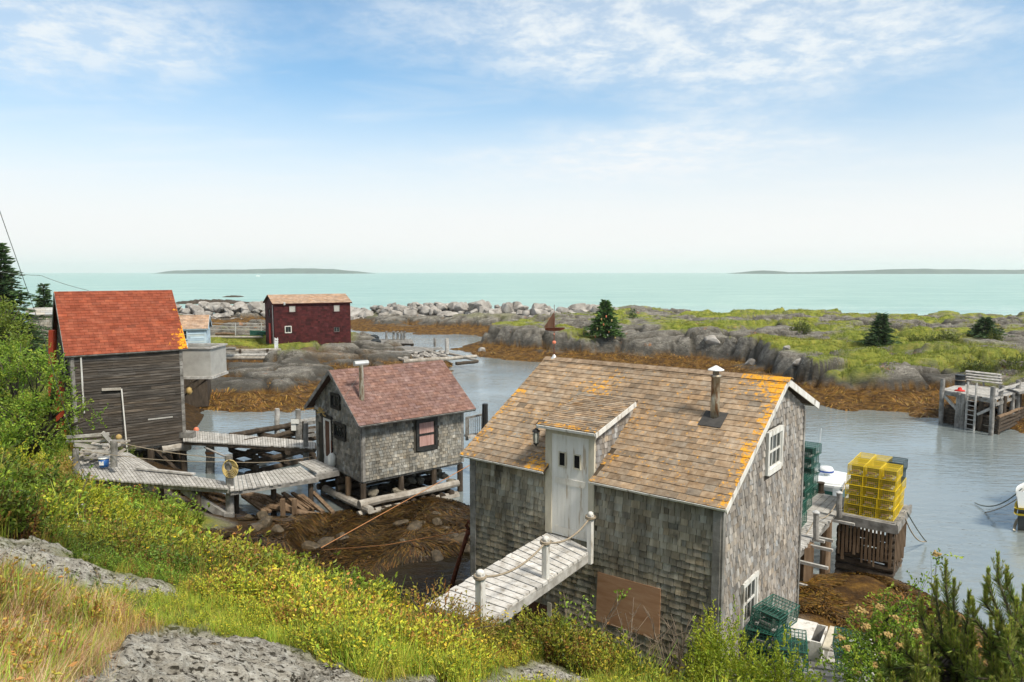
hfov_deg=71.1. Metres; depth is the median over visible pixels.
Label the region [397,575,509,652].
heath bush
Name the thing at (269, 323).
door
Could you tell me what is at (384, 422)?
mauve roof shed
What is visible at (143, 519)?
shrub
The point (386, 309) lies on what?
boulder
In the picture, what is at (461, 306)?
boulder
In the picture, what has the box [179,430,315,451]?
walkway
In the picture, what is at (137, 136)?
sky
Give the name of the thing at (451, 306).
boulder
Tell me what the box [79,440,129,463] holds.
woodpile
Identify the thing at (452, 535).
stone
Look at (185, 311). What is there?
boulder
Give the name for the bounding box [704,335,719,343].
boulder
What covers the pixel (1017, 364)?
bush
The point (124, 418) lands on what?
leaning pole
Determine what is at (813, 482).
lobster trap
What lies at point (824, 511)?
lobster dock
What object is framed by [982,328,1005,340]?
bush
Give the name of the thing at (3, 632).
russet ground cover
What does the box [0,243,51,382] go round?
spruce
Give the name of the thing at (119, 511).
shrub
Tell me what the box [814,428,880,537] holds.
fishing boat
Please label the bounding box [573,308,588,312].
boulder
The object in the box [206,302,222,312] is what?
boulder
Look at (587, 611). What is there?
bare shrub
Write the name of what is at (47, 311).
grey hut
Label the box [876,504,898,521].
lobster trap
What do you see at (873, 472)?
lobster trap
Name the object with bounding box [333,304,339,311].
window
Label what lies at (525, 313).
boulder
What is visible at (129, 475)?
walkway
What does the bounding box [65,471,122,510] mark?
shrub
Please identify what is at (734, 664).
leafy bush
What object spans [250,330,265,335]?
green dory
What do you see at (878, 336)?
spruce
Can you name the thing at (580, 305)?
boulder
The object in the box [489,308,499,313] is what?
boulder
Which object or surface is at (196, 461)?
rope
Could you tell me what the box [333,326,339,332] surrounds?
window
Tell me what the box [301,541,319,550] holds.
stone
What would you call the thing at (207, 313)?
boulder
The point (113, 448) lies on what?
board rail
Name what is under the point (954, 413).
timber wharf
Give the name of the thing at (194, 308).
boulder
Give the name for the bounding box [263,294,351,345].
dark red shed
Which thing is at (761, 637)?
lobster trap
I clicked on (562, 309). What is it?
boulder
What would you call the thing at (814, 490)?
lobster trap
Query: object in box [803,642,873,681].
plank platform
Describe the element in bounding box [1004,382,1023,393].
gangway
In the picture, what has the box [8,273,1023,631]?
sea
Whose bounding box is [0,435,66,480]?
shrub
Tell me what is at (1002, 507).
rope
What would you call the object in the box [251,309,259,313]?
boulder
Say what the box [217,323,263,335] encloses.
rail fence
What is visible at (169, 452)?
rope
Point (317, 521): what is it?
seaweed
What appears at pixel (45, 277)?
overhead wire
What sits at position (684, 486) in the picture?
shingle shed
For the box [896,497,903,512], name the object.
lobster trap
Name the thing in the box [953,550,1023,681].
young pine
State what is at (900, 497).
lobster trap
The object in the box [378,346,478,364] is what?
log dock
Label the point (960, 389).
red float
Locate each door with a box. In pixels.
[269,323,270,343]
[323,417,330,463]
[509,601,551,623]
[552,433,588,541]
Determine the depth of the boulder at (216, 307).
130.89 m
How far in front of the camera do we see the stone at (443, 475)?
29.97 m
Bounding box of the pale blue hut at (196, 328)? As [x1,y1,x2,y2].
[179,315,211,406]
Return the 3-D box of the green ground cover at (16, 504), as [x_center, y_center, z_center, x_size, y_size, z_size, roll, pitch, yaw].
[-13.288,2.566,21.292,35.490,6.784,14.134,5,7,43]
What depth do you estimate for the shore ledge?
111.27 m
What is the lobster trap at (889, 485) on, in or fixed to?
on the lobster trap at (888, 495)
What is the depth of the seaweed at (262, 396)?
48.89 m
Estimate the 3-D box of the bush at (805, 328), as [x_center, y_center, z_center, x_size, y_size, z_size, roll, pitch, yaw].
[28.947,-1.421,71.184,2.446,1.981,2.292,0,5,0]
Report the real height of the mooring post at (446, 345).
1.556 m
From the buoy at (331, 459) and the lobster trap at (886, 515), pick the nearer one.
the lobster trap at (886, 515)
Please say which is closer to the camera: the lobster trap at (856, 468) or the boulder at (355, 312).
the lobster trap at (856, 468)
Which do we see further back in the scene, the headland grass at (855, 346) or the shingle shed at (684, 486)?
the headland grass at (855, 346)
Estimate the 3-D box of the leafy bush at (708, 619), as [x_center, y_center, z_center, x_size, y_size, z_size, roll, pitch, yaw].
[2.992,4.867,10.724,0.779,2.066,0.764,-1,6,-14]
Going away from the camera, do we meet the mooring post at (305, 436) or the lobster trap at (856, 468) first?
the lobster trap at (856, 468)
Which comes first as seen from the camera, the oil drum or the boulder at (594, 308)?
the oil drum
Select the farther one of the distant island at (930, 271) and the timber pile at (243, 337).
the distant island at (930, 271)
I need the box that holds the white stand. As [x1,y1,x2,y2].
[274,338,277,347]
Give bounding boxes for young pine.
[873,558,1007,681]
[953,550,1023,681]
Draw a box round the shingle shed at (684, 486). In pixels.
[459,305,819,681]
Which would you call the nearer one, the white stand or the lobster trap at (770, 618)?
the lobster trap at (770, 618)
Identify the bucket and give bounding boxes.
[98,456,109,467]
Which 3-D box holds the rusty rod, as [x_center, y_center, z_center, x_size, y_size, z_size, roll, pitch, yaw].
[-1.306,5.389,17.995,1.115,2.474,0.256,5,8,43]
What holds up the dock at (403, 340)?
on the rock island at (287, 367)
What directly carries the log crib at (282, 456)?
in the sea
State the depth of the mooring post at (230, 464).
24.39 m
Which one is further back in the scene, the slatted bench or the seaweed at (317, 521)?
the slatted bench
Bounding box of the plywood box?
[785,617,836,665]
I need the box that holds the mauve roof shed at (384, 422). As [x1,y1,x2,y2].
[304,360,475,506]
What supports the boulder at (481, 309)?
on the shore ledge
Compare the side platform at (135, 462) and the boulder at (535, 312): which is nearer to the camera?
the side platform at (135, 462)
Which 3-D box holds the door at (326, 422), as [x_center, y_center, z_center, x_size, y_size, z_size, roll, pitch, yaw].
[-7.396,4.064,28.771,0.051,1.980,0.730,-4,7,-39]
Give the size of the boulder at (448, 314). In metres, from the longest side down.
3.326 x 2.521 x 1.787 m
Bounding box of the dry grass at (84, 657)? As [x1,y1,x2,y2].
[0,542,168,681]
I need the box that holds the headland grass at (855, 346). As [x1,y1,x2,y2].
[211,305,1023,376]
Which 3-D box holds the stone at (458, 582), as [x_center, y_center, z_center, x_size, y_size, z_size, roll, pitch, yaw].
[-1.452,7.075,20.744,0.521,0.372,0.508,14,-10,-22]
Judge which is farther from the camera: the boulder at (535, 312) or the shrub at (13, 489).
the boulder at (535, 312)
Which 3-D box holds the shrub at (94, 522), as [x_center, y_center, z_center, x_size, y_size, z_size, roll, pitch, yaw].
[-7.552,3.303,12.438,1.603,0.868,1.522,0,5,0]
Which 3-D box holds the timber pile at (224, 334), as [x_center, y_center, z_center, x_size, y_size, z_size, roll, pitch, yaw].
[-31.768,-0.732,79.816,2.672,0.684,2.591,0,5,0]
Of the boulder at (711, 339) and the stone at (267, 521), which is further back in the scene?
the boulder at (711, 339)
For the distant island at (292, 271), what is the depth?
4077.61 m
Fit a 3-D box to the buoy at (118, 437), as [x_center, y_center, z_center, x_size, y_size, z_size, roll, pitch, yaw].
[-14.069,3.444,25.648,0.220,0.220,0.220,0,5,0]
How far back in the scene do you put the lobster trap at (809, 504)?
21.61 m
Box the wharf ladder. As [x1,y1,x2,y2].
[964,382,977,430]
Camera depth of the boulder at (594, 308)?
107.85 m
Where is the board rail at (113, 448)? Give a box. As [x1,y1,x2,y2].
[66,431,124,474]
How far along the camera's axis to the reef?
203.64 m
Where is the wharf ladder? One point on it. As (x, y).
(967, 409)
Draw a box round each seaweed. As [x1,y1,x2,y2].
[172,489,469,592]
[199,347,1023,430]
[798,571,988,670]
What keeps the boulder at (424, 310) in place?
on the shore ledge
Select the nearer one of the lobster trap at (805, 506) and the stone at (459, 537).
the lobster trap at (805, 506)
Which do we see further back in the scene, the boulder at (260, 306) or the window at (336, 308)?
the boulder at (260, 306)
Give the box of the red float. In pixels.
[954,387,964,391]
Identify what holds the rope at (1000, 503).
attached to the fishing boat at (1019, 505)
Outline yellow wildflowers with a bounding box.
[146,536,514,645]
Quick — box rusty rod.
[449,520,469,588]
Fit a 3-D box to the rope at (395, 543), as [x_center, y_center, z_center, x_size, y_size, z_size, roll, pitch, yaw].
[-3.635,5.617,19.856,6.664,2.334,0.609,5,7,42]
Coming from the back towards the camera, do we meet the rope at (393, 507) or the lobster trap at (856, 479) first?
the rope at (393, 507)
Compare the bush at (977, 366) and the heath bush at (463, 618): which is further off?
the bush at (977, 366)
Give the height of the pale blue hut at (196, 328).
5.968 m
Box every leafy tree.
[0,295,39,392]
[0,332,108,464]
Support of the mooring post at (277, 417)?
on the log crib at (282, 456)
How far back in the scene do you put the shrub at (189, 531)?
15.65 m
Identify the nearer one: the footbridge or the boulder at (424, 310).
the footbridge
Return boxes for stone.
[247,522,265,531]
[256,510,268,519]
[257,516,272,527]
[271,524,283,532]
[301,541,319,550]
[317,537,335,543]
[318,539,330,549]
[336,532,348,541]
[368,489,378,496]
[392,487,406,492]
[392,519,408,524]
[405,477,416,483]
[406,520,421,530]
[431,549,443,560]
[432,517,442,526]
[440,473,448,478]
[447,532,458,538]
[452,532,469,543]
[454,579,464,585]
[464,544,469,554]
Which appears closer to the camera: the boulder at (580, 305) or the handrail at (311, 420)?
the handrail at (311, 420)
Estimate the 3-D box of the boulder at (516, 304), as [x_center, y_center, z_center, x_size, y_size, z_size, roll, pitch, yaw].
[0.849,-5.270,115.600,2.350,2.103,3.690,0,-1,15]
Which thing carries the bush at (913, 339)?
on the headland
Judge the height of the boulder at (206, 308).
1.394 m
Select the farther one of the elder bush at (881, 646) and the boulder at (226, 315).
the boulder at (226, 315)
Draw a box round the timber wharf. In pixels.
[938,378,1023,435]
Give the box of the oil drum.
[954,374,965,385]
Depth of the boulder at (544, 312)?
109.58 m
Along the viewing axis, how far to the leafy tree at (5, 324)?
34.17 m
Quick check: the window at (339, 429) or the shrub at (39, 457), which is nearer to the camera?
the shrub at (39, 457)
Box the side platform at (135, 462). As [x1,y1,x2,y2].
[95,449,156,468]
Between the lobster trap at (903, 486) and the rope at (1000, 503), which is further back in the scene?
the rope at (1000, 503)
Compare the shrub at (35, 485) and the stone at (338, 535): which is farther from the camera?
the stone at (338, 535)
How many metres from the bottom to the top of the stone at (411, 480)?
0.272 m
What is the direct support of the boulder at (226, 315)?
on the shore ledge
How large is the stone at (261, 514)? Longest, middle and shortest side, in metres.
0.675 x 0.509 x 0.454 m
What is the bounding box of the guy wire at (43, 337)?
[0,212,87,480]
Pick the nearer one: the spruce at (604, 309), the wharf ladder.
the wharf ladder
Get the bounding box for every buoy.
[115,434,121,439]
[186,383,191,394]
[328,440,335,466]
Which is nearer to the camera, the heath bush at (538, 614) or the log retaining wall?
the heath bush at (538, 614)
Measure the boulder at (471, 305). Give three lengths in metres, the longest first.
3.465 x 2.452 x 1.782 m
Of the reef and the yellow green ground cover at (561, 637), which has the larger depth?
the reef
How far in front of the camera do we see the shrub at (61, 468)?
16.78 m
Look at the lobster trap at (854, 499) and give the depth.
21.19 m
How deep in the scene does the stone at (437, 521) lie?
24.79 m
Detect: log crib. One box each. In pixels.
[228,422,316,475]
[316,468,459,515]
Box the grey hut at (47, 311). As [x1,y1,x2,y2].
[26,307,52,338]
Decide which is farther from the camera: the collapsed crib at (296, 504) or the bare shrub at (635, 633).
the collapsed crib at (296, 504)
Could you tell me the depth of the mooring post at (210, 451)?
32.10 m
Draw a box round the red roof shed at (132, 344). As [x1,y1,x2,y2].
[48,290,228,471]
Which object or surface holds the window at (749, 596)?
in the shingle shed at (684, 486)
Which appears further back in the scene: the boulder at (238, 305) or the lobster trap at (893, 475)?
the boulder at (238, 305)
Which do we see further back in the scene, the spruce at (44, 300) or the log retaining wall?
the log retaining wall
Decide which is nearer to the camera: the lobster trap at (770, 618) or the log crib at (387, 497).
the lobster trap at (770, 618)
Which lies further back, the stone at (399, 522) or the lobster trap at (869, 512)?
the stone at (399, 522)
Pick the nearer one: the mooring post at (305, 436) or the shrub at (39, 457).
the shrub at (39, 457)
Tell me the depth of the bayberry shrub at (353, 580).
13.49 m
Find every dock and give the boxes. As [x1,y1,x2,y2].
[355,331,413,345]
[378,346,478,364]
[799,481,926,587]
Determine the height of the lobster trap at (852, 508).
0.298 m
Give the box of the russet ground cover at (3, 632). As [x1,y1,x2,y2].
[0,394,618,681]
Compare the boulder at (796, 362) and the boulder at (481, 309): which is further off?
the boulder at (481, 309)
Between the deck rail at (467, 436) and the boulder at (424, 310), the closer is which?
the deck rail at (467, 436)
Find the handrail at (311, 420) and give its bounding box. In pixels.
[300,417,315,439]
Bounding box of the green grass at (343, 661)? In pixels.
[0,394,789,681]
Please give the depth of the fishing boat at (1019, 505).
24.94 m
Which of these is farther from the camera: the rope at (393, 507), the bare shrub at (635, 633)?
the rope at (393, 507)
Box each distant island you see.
[151,268,372,273]
[727,269,1023,273]
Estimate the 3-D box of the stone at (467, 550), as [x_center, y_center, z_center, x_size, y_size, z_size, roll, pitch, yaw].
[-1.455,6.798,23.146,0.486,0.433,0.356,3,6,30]
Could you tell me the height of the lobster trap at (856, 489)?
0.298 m
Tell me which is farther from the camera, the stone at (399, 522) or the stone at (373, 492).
the stone at (373, 492)
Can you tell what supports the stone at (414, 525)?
on the seaweed at (317, 521)
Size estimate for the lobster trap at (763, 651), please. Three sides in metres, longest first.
0.913 x 0.513 x 0.323 m
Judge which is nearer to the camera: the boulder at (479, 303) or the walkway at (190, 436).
the walkway at (190, 436)
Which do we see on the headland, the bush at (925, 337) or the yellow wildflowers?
the bush at (925, 337)
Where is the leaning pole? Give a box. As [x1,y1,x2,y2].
[121,389,127,451]
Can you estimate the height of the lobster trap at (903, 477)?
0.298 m
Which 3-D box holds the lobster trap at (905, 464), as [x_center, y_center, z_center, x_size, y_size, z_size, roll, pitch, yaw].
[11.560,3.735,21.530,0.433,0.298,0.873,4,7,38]
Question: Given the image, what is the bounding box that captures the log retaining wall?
[226,347,280,359]
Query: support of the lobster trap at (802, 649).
on the plank platform at (828, 676)
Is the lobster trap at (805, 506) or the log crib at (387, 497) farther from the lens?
the log crib at (387, 497)
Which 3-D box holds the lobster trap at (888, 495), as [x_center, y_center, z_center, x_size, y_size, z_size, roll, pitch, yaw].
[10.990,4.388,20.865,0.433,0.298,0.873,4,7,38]
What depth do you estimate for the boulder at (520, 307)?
113.87 m
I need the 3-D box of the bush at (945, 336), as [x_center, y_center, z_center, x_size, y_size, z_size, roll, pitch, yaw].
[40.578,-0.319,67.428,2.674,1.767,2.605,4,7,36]
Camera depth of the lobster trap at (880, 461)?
21.77 m
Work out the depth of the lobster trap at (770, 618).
12.78 m
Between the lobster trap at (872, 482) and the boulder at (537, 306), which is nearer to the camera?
the lobster trap at (872, 482)
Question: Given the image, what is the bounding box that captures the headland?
[451,305,1023,432]
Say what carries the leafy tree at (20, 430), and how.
on the hillside
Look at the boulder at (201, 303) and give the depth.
133.25 m
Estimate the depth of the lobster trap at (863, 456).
22.01 m
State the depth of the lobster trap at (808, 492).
21.52 m
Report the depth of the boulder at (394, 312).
124.25 m
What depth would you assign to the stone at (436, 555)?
22.61 m
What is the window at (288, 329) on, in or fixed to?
in the dark red shed at (321, 319)
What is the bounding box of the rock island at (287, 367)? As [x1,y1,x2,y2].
[199,319,452,412]
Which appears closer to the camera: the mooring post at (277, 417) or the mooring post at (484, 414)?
the mooring post at (484, 414)
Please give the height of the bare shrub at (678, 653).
1.371 m
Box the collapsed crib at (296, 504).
[241,490,334,515]
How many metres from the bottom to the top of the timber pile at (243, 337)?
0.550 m
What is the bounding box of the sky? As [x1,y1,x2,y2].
[0,0,1023,272]
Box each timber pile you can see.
[210,336,262,338]
[215,332,234,335]
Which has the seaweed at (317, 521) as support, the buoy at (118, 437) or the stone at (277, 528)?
the stone at (277, 528)
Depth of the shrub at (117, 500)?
18.07 m
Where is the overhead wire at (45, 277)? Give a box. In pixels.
[3,272,88,290]
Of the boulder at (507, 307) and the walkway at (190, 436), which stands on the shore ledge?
the boulder at (507, 307)
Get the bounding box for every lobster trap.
[745,607,787,651]
[746,627,790,668]
[749,594,799,636]
[775,627,807,671]
[802,495,811,510]
[802,499,806,514]
[802,511,806,526]
[803,473,812,491]
[803,485,812,502]
[804,441,821,458]
[804,454,818,468]
[804,463,819,477]
[808,483,818,498]
[811,474,817,487]
[832,626,871,675]
[844,490,863,505]
[844,502,862,514]
[845,479,864,495]
[846,473,866,485]
[847,458,869,475]
[855,452,875,466]
[859,501,879,517]
[860,491,880,508]
[862,474,882,488]
[862,483,881,498]
[863,460,885,478]
[870,455,891,467]
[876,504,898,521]
[877,496,898,511]
[878,484,900,501]
[879,476,900,491]
[880,463,902,481]
[886,456,907,472]
[896,488,903,502]
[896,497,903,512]
[897,478,905,493]
[899,468,905,483]
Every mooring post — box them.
[181,454,237,517]
[204,446,224,473]
[274,408,279,433]
[291,409,300,440]
[303,422,308,460]
[444,338,448,353]
[482,403,487,427]
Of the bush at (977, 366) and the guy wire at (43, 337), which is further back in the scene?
the bush at (977, 366)
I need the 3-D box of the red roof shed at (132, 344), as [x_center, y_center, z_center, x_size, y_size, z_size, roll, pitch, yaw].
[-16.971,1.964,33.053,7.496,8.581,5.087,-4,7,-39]
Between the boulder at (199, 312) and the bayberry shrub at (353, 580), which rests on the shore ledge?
the boulder at (199, 312)
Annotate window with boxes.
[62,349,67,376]
[183,330,187,339]
[285,326,291,332]
[289,305,295,312]
[330,392,340,410]
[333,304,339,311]
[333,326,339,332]
[333,421,345,441]
[416,417,437,451]
[740,570,758,632]
[765,425,783,475]
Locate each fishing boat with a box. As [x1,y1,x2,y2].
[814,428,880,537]
[1013,483,1023,530]
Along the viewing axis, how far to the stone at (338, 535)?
23.36 m
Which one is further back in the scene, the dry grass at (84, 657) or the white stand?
the white stand
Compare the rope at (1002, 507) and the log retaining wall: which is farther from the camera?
the log retaining wall
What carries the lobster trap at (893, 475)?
on the lobster trap at (889, 485)
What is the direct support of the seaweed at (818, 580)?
on the hillside
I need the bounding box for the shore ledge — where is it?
[179,311,527,336]
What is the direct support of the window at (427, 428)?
in the mauve roof shed at (384, 422)
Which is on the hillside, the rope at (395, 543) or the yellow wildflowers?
the yellow wildflowers
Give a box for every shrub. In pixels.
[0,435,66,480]
[7,476,39,500]
[10,475,72,506]
[16,452,104,495]
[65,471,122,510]
[77,510,111,530]
[88,491,165,526]
[102,485,139,513]
[126,502,187,529]
[163,522,193,538]
[202,524,248,551]
[327,564,389,593]
[559,588,630,631]
[609,598,675,662]
[644,607,695,675]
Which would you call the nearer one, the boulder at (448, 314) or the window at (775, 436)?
the window at (775, 436)
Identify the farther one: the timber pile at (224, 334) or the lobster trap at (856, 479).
the timber pile at (224, 334)
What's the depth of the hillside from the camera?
5.57 m
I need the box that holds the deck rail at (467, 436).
[464,413,481,439]
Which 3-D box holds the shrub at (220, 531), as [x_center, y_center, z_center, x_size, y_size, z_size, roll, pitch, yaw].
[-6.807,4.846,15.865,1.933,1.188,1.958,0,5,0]
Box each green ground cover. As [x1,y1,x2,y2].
[0,384,754,681]
[0,395,231,587]
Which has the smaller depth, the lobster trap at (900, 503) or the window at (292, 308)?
the lobster trap at (900, 503)
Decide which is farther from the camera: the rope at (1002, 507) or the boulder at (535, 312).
the boulder at (535, 312)
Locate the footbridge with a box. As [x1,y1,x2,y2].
[425,511,595,626]
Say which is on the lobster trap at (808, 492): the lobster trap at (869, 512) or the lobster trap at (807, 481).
the lobster trap at (807, 481)
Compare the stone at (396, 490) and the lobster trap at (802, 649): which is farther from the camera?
the stone at (396, 490)
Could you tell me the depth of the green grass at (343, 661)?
5.55 m
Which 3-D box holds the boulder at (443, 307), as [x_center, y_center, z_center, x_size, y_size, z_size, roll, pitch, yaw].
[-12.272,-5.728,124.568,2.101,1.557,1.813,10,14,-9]
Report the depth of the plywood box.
13.30 m
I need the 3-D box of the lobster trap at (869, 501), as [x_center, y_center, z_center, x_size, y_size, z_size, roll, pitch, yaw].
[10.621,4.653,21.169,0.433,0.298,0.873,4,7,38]
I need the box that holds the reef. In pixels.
[176,299,248,303]
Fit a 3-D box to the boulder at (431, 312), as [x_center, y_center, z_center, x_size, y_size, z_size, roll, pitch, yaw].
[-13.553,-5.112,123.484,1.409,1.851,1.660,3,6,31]
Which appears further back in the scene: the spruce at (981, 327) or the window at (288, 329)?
the window at (288, 329)
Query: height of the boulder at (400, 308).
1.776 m
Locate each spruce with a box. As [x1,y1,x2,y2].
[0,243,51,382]
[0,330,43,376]
[31,283,52,307]
[581,299,625,339]
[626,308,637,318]
[851,312,901,346]
[963,316,1014,337]
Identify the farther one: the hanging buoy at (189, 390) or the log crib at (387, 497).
the hanging buoy at (189, 390)
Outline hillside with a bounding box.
[0,339,980,681]
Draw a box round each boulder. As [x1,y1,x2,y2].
[181,308,190,313]
[190,305,203,312]
[193,310,203,314]
[198,301,208,308]
[203,311,212,315]
[204,306,209,310]
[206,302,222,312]
[213,305,218,311]
[220,302,229,310]
[220,312,230,317]
[232,301,244,311]
[241,305,249,311]
[248,301,264,312]
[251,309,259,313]
[350,309,364,316]
[363,311,373,317]
[382,307,392,311]
[388,310,402,313]
[396,305,405,311]
[403,309,417,314]
[420,305,430,315]
[429,306,437,315]
[436,303,446,310]
[441,312,457,316]
[448,302,458,310]
[454,302,467,311]
[468,301,476,309]
[474,299,489,308]
[478,306,487,312]
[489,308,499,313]
[501,302,514,312]
[513,301,521,308]
[514,304,524,311]
[522,311,529,315]
[530,309,542,315]
[531,303,542,309]
[540,310,549,314]
[556,307,568,312]
[568,303,586,309]
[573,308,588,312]
[591,305,598,311]
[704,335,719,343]
[744,358,756,364]
[792,358,800,365]
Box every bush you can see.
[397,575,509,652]
[502,603,588,634]
[676,594,791,681]
[685,599,733,681]
[735,621,832,681]
[789,317,813,334]
[815,548,963,681]
[903,334,923,341]
[918,333,938,341]
[927,329,959,342]
[955,360,993,374]
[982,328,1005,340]
[994,354,1023,370]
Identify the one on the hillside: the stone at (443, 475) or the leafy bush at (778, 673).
the leafy bush at (778, 673)
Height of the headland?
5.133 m
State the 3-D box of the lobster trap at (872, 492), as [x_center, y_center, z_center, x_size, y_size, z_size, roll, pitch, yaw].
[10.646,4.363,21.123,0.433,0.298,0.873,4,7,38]
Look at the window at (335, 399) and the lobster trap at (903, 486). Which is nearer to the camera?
the lobster trap at (903, 486)
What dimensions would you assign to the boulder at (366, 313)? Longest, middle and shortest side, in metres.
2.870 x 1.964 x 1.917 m
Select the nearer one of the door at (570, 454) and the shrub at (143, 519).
the door at (570, 454)
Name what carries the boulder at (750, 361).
on the headland
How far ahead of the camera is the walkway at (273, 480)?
26.29 m
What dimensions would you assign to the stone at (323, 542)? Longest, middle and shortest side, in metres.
0.550 x 0.397 x 0.263 m
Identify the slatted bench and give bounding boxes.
[965,370,1002,385]
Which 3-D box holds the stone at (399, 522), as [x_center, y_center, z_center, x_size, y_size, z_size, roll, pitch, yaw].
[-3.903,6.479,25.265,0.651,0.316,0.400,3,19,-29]
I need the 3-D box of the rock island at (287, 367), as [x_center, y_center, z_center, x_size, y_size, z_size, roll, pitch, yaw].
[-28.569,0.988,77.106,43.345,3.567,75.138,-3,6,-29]
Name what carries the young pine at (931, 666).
on the hillside
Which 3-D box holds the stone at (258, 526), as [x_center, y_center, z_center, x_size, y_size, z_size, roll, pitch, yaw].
[-8.097,5.963,22.842,0.445,0.369,0.837,-6,-13,16]
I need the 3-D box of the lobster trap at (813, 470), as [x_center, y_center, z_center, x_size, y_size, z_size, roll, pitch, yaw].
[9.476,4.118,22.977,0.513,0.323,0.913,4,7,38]
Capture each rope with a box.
[82,450,315,462]
[118,442,224,458]
[321,465,469,547]
[325,530,465,549]
[974,488,1022,506]
[985,498,1016,512]
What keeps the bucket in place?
on the walkway at (129, 475)
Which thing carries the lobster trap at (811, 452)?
on the lobster trap at (808, 462)
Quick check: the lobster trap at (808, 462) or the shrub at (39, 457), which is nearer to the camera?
the shrub at (39, 457)
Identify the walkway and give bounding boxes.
[69,456,229,510]
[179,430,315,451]
[229,459,338,515]
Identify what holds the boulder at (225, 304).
on the shore ledge
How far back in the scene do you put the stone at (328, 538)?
23.24 m
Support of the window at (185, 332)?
in the pale blue hut at (196, 328)
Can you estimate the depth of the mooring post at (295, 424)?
33.42 m
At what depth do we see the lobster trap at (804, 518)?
20.32 m
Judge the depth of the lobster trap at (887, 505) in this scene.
20.70 m
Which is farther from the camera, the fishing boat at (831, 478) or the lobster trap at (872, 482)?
the fishing boat at (831, 478)
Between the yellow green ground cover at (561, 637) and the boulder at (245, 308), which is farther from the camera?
the boulder at (245, 308)
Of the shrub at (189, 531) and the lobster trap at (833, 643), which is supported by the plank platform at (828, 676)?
the lobster trap at (833, 643)

